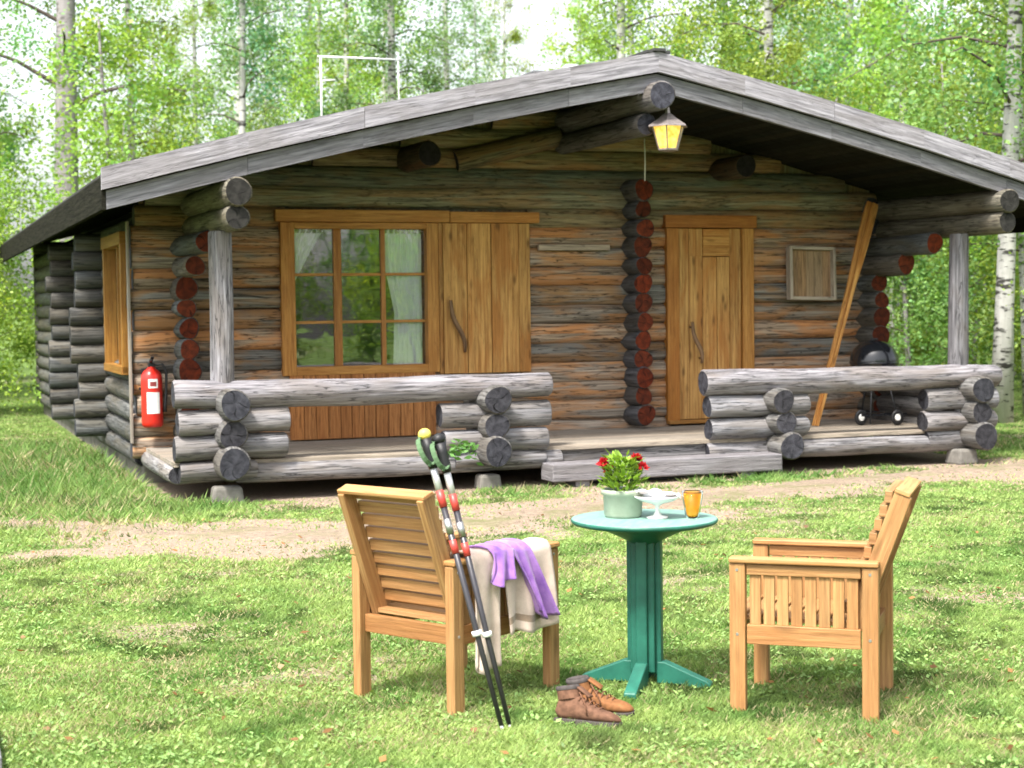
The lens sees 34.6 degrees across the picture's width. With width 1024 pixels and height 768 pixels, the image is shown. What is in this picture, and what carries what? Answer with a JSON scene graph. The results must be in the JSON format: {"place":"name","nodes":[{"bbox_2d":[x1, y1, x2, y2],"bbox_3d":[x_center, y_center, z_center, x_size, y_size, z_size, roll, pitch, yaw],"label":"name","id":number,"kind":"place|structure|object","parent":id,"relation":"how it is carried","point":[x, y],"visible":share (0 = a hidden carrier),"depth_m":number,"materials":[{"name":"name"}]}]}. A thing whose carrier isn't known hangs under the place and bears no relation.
{"place":"outdoors","nodes":[
{"label":"outdoors","id":0,"kind":"place"},
{"bbox_2d":[0,307,1023,767],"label":"lawn ground","id":1,"kind":"structure","parent":0,"point":[318,491],"depth_m":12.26,"materials":[{"name":"green plant"}]},
{"bbox_2d":[0,8,28,307],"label":"birch tree","id":2,"kind":"object","parent":1,"relation":"on","point":[19,177],"visible":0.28,"depth_m":39.57,"materials":[{"name":"green plant"}]},
{"bbox_2d":[0,189,35,374],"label":"birch sapling","id":3,"kind":"object","parent":1,"relation":"on","point":[17,317],"visible":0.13,"depth_m":40.47,"materials":[{"name":"green plant"}]},
{"bbox_2d":[0,126,42,410],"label":"birch sapling","id":4,"kind":"object","parent":1,"relation":"on","point":[6,309],"visible":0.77,"depth_m":26.82,"materials":[{"name":"green plant"}]},
{"bbox_2d":[0,101,52,379],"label":"birch sapling","id":5,"kind":"object","parent":1,"relation":"on","point":[16,275],"visible":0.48,"depth_m":36.01,"materials":[{"name":"green plant"}]},
{"bbox_2d":[0,0,85,289],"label":"birch tree","id":6,"kind":"object","parent":1,"relation":"on","point":[10,144],"visible":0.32,"depth_m":33.80,"materials":[{"name":"green plant"}]},
{"bbox_2d":[31,71,160,215],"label":"birch sapling","id":7,"kind":"object","parent":1,"relation":"on","point":[124,157],"visible":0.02,"depth_m":40.63,"materials":[{"name":"green plant"}]},
{"bbox_2d":[0,0,214,241],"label":"aspen tree","id":8,"kind":"object","parent":1,"relation":"on","point":[64,15],"visible":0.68,"depth_m":32.16,"materials":[{"name":"plant"}]},
{"bbox_2d":[0,0,252,345],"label":"birch sapling","id":9,"kind":"object","parent":1,"relation":"on","point":[110,48],"visible":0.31,"depth_m":29.94,"materials":[{"name":"green plant"}]},
{"bbox_2d":[21,0,237,267],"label":"birch tree","id":10,"kind":"object","parent":1,"relation":"on","point":[136,43],"visible":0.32,"depth_m":34.13,"materials":[{"name":"green plant"}]},
{"bbox_2d":[86,0,206,177],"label":"birch tree","id":11,"kind":"object","parent":1,"relation":"on","point":[153,63],"visible":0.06,"depth_m":60.77,"materials":[{"name":"green plant"}]},
{"bbox_2d":[117,0,253,160],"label":"birch tree","id":12,"kind":"object","parent":1,"relation":"on","point":[194,59],"visible":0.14,"depth_m":54.34,"materials":[{"name":"green plant"}]},
{"bbox_2d":[207,98,265,140],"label":"birch sapling","id":13,"kind":"object","parent":1,"relation":"on","point":[232,130],"visible":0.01,"depth_m":44.23,"materials":[{"name":"green plant"}]},
{"bbox_2d":[143,0,354,151],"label":"birch tree","id":14,"kind":"object","parent":1,"relation":"on","point":[242,48],"visible":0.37,"depth_m":30.54,"materials":[{"name":"green plant"}]},
{"bbox_2d":[165,0,334,144],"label":"birch tree","id":15,"kind":"object","parent":1,"relation":"on","point":[252,118],"visible":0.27,"depth_m":47.15,"materials":[{"name":"green plant"}]},
{"bbox_2d":[217,0,325,129],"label":"birch tree","id":16,"kind":"object","parent":1,"relation":"on","point":[256,93],"visible":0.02,"depth_m":52.12,"materials":[{"name":"green plant"}]},
{"bbox_2d":[249,0,381,130],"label":"birch tree","id":17,"kind":"object","parent":1,"relation":"on","point":[308,25],"visible":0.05,"depth_m":48.89,"materials":[{"name":"green plant"}]},
{"bbox_2d":[254,0,386,122],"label":"birch tree","id":18,"kind":"object","parent":1,"relation":"on","point":[318,29],"visible":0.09,"depth_m":40.62,"materials":[{"name":"green plant"}]},
{"bbox_2d":[313,50,362,112],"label":"birch tree","id":19,"kind":"object","parent":1,"relation":"on","point":[333,83],"depth_m":62.89,"materials":[{"name":"green plant"}]},
{"bbox_2d":[259,0,420,123],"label":"birch tree","id":20,"kind":"object","parent":1,"relation":"on","point":[346,76],"visible":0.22,"depth_m":36.47,"materials":[{"name":"green plant"}]},
{"bbox_2d":[301,15,406,119],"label":"birch tree","id":21,"kind":"object","parent":1,"relation":"on","point":[352,66],"visible":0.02,"depth_m":59.41,"materials":[{"name":"green plant"}]},
{"bbox_2d":[334,0,436,106],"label":"birch tree","id":22,"kind":"object","parent":1,"relation":"on","point":[384,91],"visible":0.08,"depth_m":43.83,"materials":[{"name":"green plant"}]},
{"bbox_2d":[293,0,489,120],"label":"birch tree","id":23,"kind":"object","parent":1,"relation":"on","point":[392,45],"visible":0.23,"depth_m":34.64,"materials":[{"name":"green plant"}]},
{"bbox_2d":[337,484,559,715],"bbox_3d":[-0.274,0.866,6.983,0.594,0.922,0.812,1,4,40],"label":"garden armchair","id":24,"kind":"object","parent":1,"relation":"on","point":[405,575],"visible":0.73,"depth_m":6.82,"materials":[{"name":"brown wood"}]},
{"bbox_2d":[450,537,558,674],"bbox_3d":[-0.044,0.912,6.847,0.222,0.503,0.508,1,4,40],"label":"towel","id":25,"kind":"object","parent":24,"relation":"on","point":[524,616],"visible":0.62,"depth_m":6.75,"materials":[{"name":"beige fabric"}]},
{"bbox_2d":[469,538,560,618],"bbox_3d":[-0.030,0.819,6.861,0.302,0.340,0.372,1,4,40],"label":"purple cloth","id":26,"kind":"object","parent":25,"relation":"on","point":[505,552],"visible":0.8,"depth_m":6.82,"materials":[{"name":"purple fabric"}]},
{"bbox_2d":[381,0,518,95],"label":"birch tree","id":27,"kind":"object","parent":1,"relation":"on","point":[444,47],"visible":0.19,"depth_m":51.00,"materials":[{"name":"green plant"}]},
{"bbox_2d":[416,428,503,730],"bbox_3d":[-0.200,0.765,6.381,0.054,1.224,0.093,-17,-5,25],"label":"trekking pole","id":28,"kind":"object","parent":1,"relation":"on","point":[424,440],"visible":0.98,"depth_m":6.39,"materials":[{"name":"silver metal"}]},
{"bbox_2d":[430,433,510,726],"bbox_3d":[-0.157,0.774,6.392,0.054,1.197,0.093,-16,-4,25],"label":"trekking pole","id":29,"kind":"object","parent":1,"relation":"on","point":[441,456],"visible":0.98,"depth_m":6.40,"materials":[{"name":"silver metal"}]},
{"bbox_2d":[447,438,482,465],"bbox_3d":[-0.202,0.270,6.493,0.182,0.118,0.131,-1,3,0],"label":"leafy sprig","id":30,"kind":"object","parent":29,"relation":"attached to","point":[460,446],"visible":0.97,"depth_m":6.48,"materials":[{"name":"green plant"}]},
{"bbox_2d":[449,0,517,87],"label":"birch tree","id":31,"kind":"object","parent":1,"relation":"on","point":[474,21],"visible":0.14,"depth_m":53.74,"materials":[{"name":"green plant"}]},
{"bbox_2d":[457,0,548,83],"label":"birch tree","id":32,"kind":"object","parent":1,"relation":"on","point":[515,37],"visible":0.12,"depth_m":60.95,"materials":[{"name":"green plant"}]},
{"bbox_2d":[0,48,1023,503],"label":"log cabin","id":33,"kind":"object","parent":1,"relation":"on","point":[530,270],"visible":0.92,"depth_m":16.56,"materials":[{"name":"grey wood"}]},
{"bbox_2d":[101,231,132,374],"bbox_3d":[-3.960,-0.806,16.532,0.140,1.380,1.560,-2,3,-20],"label":"window","id":34,"kind":"structure","parent":33,"relation":"in","point":[113,246],"depth_m":16.87,"materials":[{"name":"orange wood"}]},
{"bbox_2d":[139,356,167,427],"bbox_3d":[-3.378,0.070,15.524,0.253,0.670,0.260,-2,3,-20],"label":"fire extinguisher","id":35,"kind":"object","parent":33,"relation":"attached to","point":[153,407],"visible":1,"depth_m":15.45,"materials":[{"name":"red paint"}]},
{"bbox_2d":[317,55,400,115],"bbox_3d":[-1.897,-3.480,20.601,1.080,1.219,0.024,-2,3,-20],"label":"pipe frame","id":36,"kind":"object","parent":33,"relation":"on","point":[321,80],"visible":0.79,"depth_m":20.46,"materials":[{"name":"white metal"}]},
{"bbox_2d":[278,222,439,375],"bbox_3d":[-1.517,-0.850,16.368,1.610,1.500,0.156,-2,3,-20],"label":"window","id":37,"kind":"structure","parent":33,"relation":"in","point":[400,254],"depth_m":16.46,"materials":[{"name":"orange wood"}]},
{"bbox_2d":[644,139,645,180],"bbox_3d":[1.339,-2.258,16.568,0.014,0.420,0.012,-1,3,0],"label":"pull cord","id":38,"kind":"object","parent":33,"relation":"hanging from","point":[645,160],"visible":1,"depth_m":16.57,"materials":[{"name":"grey"}]},
{"bbox_2d":[648,107,686,151],"bbox_3d":[1.430,-2.378,15.093,0.396,0.491,0.343,-2,3,-20],"label":"hanging lantern","id":39,"kind":"object","parent":33,"relation":"hanging from","point":[667,127],"visible":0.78,"depth_m":15.01,"materials":[{"name":"yellow glass"}]},
{"bbox_2d":[678,228,740,419],"bbox_3d":[2.136,-0.648,17.652,0.750,2.040,0.179,-2,3,-20],"label":"door","id":40,"kind":"structure","parent":33,"relation":"in","point":[709,287],"depth_m":17.66,"materials":[{"name":"brown wood"}]},
{"bbox_2d":[786,246,836,300],"bbox_3d":[3.271,-1.208,17.970,0.575,0.585,0.090,0,-2,-20],"label":"wooden tray","id":41,"kind":"object","parent":33,"relation":"attached to","point":[810,274],"visible":1,"depth_m":17.99,"materials":[{"name":"brown wood"}]},
{"bbox_2d":[812,201,871,425],"bbox_3d":[3.541,-0.774,17.616,1.101,2.402,0.055,-3,4,-44],"label":"wooden paddle","id":42,"kind":"object","parent":33,"relation":"on","point":[856,250],"visible":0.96,"depth_m":17.66,"materials":[{"name":"brown wood"}]},
{"bbox_2d":[815,202,877,425],"bbox_3d":[3.582,-0.763,17.595,1.113,2.383,0.054,-3,4,-43],"label":"wooden paddle","id":43,"kind":"object","parent":33,"relation":"on","point":[868,229],"visible":0.94,"depth_m":17.68,"materials":[{"name":"brown wood"}]},
{"bbox_2d":[849,338,906,424],"bbox_3d":[3.832,-0.030,17.418,0.582,0.910,0.566,-2,3,-20],"label":"kettle barbecue","id":44,"kind":"object","parent":33,"relation":"on","point":[873,352],"visible":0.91,"depth_m":17.24,"materials":[{"name":"black metal"}]},
{"bbox_2d":[0,458,1023,767],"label":"clover","id":45,"kind":"object","parent":1,"relation":"on","point":[398,646],"visible":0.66,"depth_m":7.08,"materials":[{"name":"green plant"}]},
{"bbox_2d":[18,490,1013,765],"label":"fallen leaves","id":46,"kind":"object","parent":1,"relation":"on","point":[382,758],"visible":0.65,"depth_m":7.09,"materials":[{"name":"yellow plant"}]},
{"bbox_2d":[533,0,613,68],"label":"birch tree","id":47,"kind":"object","parent":1,"relation":"on","point":[573,12],"visible":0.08,"depth_m":62.67,"materials":[{"name":"green plant"}]},
{"bbox_2d":[554,684,622,728],"bbox_3d":[0.302,1.265,6.473,0.281,0.159,0.118,0,-7,22],"label":"hiking boot","id":48,"kind":"object","parent":1,"relation":"on","point":[572,703],"visible":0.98,"depth_m":6.46,"materials":[{"name":"brown leather"}]},
{"bbox_2d":[566,675,634,717],"bbox_3d":[0.354,1.256,6.622,0.281,0.159,0.118,0,3,12],"label":"hiking boot","id":49,"kind":"object","parent":1,"relation":"on","point":[613,704],"visible":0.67,"depth_m":6.60,"materials":[{"name":"beige leather"}]},
{"bbox_2d":[543,0,714,65],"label":"birch tree","id":50,"kind":"object","parent":1,"relation":"on","point":[628,29],"visible":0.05,"depth_m":37.93,"materials":[{"name":"green plant"}]},
{"bbox_2d":[571,509,717,698],"bbox_3d":[0.575,0.942,7.112,0.636,0.735,0.636,0,3,18],"label":"round table","id":51,"kind":"object","parent":1,"relation":"on","point":[643,535],"visible":0.93,"depth_m":7.05,"materials":[{"name":"teal paint"}]},
{"bbox_2d":[596,448,649,518],"bbox_3d":[0.481,0.423,7.116,0.229,0.304,0.225,-3,4,-43],"label":"flower pot","id":52,"kind":"object","parent":51,"relation":"on","point":[620,501],"visible":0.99,"depth_m":7.07,"materials":[{"name":"green ceramic"}]},
{"bbox_2d":[634,488,680,518],"bbox_3d":[0.624,0.510,7.062,0.206,0.132,0.206,-1,3,0],"label":"footed dish","id":53,"kind":"object","parent":51,"relation":"on","point":[656,497],"visible":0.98,"depth_m":7.03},
{"bbox_2d":[681,490,702,518],"bbox_3d":[0.774,0.517,7.053,0.094,0.115,0.094,-1,3,0],"label":"juice glass","id":54,"kind":"object","parent":51,"relation":"on","point":[692,501],"visible":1,"depth_m":7.02,"materials":[{"name":"orange glass"}]},
{"bbox_2d":[516,0,778,70],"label":"birch tree","id":55,"kind":"object","parent":1,"relation":"on","point":[619,26],"visible":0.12,"depth_m":33.27,"materials":[{"name":"green plant"}]},
{"bbox_2d":[632,0,810,86],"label":"birch tree","id":56,"kind":"object","parent":1,"relation":"on","point":[738,4],"visible":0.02,"depth_m":34.26,"materials":[{"name":"green plant"}]},
{"bbox_2d":[691,0,779,78],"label":"birch tree","id":57,"kind":"object","parent":1,"relation":"on","point":[735,30],"depth_m":41.65,"materials":[{"name":"green plant"}]},
{"bbox_2d":[612,0,881,113],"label":"birch tree","id":58,"kind":"object","parent":1,"relation":"on","point":[768,55],"visible":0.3,"depth_m":26.25,"materials":[{"name":"green plant"}]},
{"bbox_2d":[713,0,850,99],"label":"birch tree","id":59,"kind":"object","parent":1,"relation":"on","point":[775,31],"visible":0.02,"depth_m":51.27,"materials":[{"name":"green plant"}]},
{"bbox_2d":[626,0,965,300],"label":"birch tree","id":60,"kind":"object","parent":1,"relation":"on","point":[748,34],"visible":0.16,"depth_m":32.80,"materials":[{"name":"green plant"}]},
{"bbox_2d":[736,0,876,96],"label":"birch tree","id":61,"kind":"object","parent":1,"relation":"on","point":[812,40],"visible":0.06,"depth_m":46.14,"materials":[{"name":"green plant"}]},
{"bbox_2d":[728,476,921,722],"bbox_3d":[1.298,0.856,6.766,0.718,0.922,0.594,0,3,19],"label":"garden armchair","id":62,"kind":"object","parent":1,"relation":"on","point":[850,600],"visible":0.96,"depth_m":6.55,"materials":[{"name":"brown wood"}]},
{"bbox_2d":[795,1,856,100],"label":"birch tree","id":63,"kind":"object","parent":1,"relation":"on","point":[819,44],"depth_m":53.89,"materials":[{"name":"green plant"}]},
{"bbox_2d":[738,0,943,259],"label":"birch tree","id":64,"kind":"object","parent":1,"relation":"on","point":[847,35],"visible":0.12,"depth_m":37.77,"materials":[{"name":"green plant"}]},
{"bbox_2d":[811,80,919,358],"bbox_3d":[5.547,-2.405,27.850,3.973,5.409,3.879,-3,4,-43],"label":"birch sapling","id":65,"kind":"object","parent":1,"relation":"on","point":[842,98],"visible":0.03,"depth_m":26.89,"materials":[{"name":"green plant"}]},
{"bbox_2d":[780,0,975,343],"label":"birch tree","id":66,"kind":"object","parent":1,"relation":"on","point":[872,59],"visible":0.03,"depth_m":41.62,"materials":[{"name":"green plant"}]},
{"bbox_2d":[854,22,919,295],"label":"birch tree","id":67,"kind":"object","parent":1,"relation":"on","point":[877,103],"depth_m":55.02,"materials":[{"name":"green plant"}]},
{"bbox_2d":[835,0,944,355],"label":"birch tree","id":68,"kind":"object","parent":1,"relation":"on","point":[893,315],"visible":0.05,"depth_m":47.39,"materials":[{"name":"green plant"}]},
{"bbox_2d":[764,0,1023,422],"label":"birch tree","id":69,"kind":"object","parent":1,"relation":"on","point":[1003,347],"visible":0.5,"depth_m":21.91,"materials":[{"name":"green plant"}]},
{"bbox_2d":[805,0,1008,365],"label":"birch tree","id":70,"kind":"object","parent":1,"relation":"on","point":[906,6],"visible":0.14,"depth_m":29.71,"materials":[{"name":"green plant"}]},
{"bbox_2d":[852,0,985,350],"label":"birch tree","id":71,"kind":"object","parent":1,"relation":"on","point":[939,62],"visible":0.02,"depth_m":51.10,"materials":[{"name":"green plant"}]},
{"bbox_2d":[873,57,994,365],"bbox_3d":[6.085,-2.352,25.482,3.049,5.518,3.278,0,3,24],"label":"birch sapling","id":72,"kind":"object","parent":1,"relation":"on","point":[940,301],"visible":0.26,"depth_m":25.38,"materials":[{"name":"green plant"}]},
{"bbox_2d":[855,0,1023,413],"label":"birch tree","id":73,"kind":"object","parent":1,"relation":"on","point":[1020,249],"visible":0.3,"depth_m":23.57,"materials":[{"name":"green plant"}]},
{"bbox_2d":[858,0,1023,376],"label":"birch tree","id":74,"kind":"object","parent":1,"relation":"on","point":[939,24],"visible":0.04,"depth_m":35.40,"materials":[{"name":"green plant"}]},
{"bbox_2d":[881,43,1020,365],"bbox_3d":[7.980,-2.822,28.217,4.515,6.147,4.408,1,3,30],"label":"birch sapling","id":75,"kind":"object","parent":1,"relation":"on","point":[917,350],"visible":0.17,"depth_m":28.32,"materials":[{"name":"green plant"}]},
{"bbox_2d":[889,38,1020,372],"bbox_3d":[9.578,-3.897,33.931,4.268,7.725,4.589,-3,4,-40],"label":"birch sapling","id":76,"kind":"object","parent":1,"relation":"on","point":[988,278],"visible":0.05,"depth_m":33.70,"materials":[{"name":"green plant"}]},
{"bbox_2d":[895,0,1023,153],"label":"birch tree","id":77,"kind":"object","parent":1,"relation":"on","point":[985,59],"visible":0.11,"depth_m":30.21,"materials":[{"name":"green plant"}]},
{"bbox_2d":[930,3,1023,257],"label":"birch tree","id":78,"kind":"object","parent":1,"relation":"on","point":[982,74],"visible":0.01,"depth_m":38.60,"materials":[{"name":"green plant"}]},
{"bbox_2d":[969,259,1020,351],"bbox_3d":[10.373,-3.438,29.808,3.963,7.173,4.262,0,3,19],"label":"birch sapling","id":79,"kind":"object","parent":1,"relation":"on","point":[1017,297],"visible":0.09,"depth_m":29.67,"materials":[{"name":"green plant"}]},
{"bbox_2d":[969,116,1020,364],"bbox_3d":[12.356,-3.877,36.366,5.290,7.376,5.418,0,3,8],"label":"birch sapling","id":80,"kind":"object","parent":1,"relation":"on","point":[987,327],"visible":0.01,"depth_m":35.91,"materials":[{"name":"green plant"}]},
{"bbox_2d":[969,79,1023,387],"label":"birch sapling","id":81,"kind":"object","parent":1,"relation":"on","point":[1017,361],"visible":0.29,"depth_m":26.70,"materials":[{"name":"green plant"}]},
{"bbox_2d":[1000,252,1023,371],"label":"birch sapling","id":82,"kind":"object","parent":1,"relation":"on","point":[1021,310],"visible":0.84,"depth_m":20.75,"materials":[{"name":"green plant"}]},
{"bbox_2d":[0,462,1023,542],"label":"dirt path","id":83,"kind":"structure","parent":0,"point":[260,534],"depth_m":12.79,"materials":[{"name":"beige soil"}]},
{"bbox_2d":[0,0,1023,319],"label":"sky","id":84,"kind":"structure","parent":0,"point":[539,8],"materials":[{"name":"white"}]}
]}

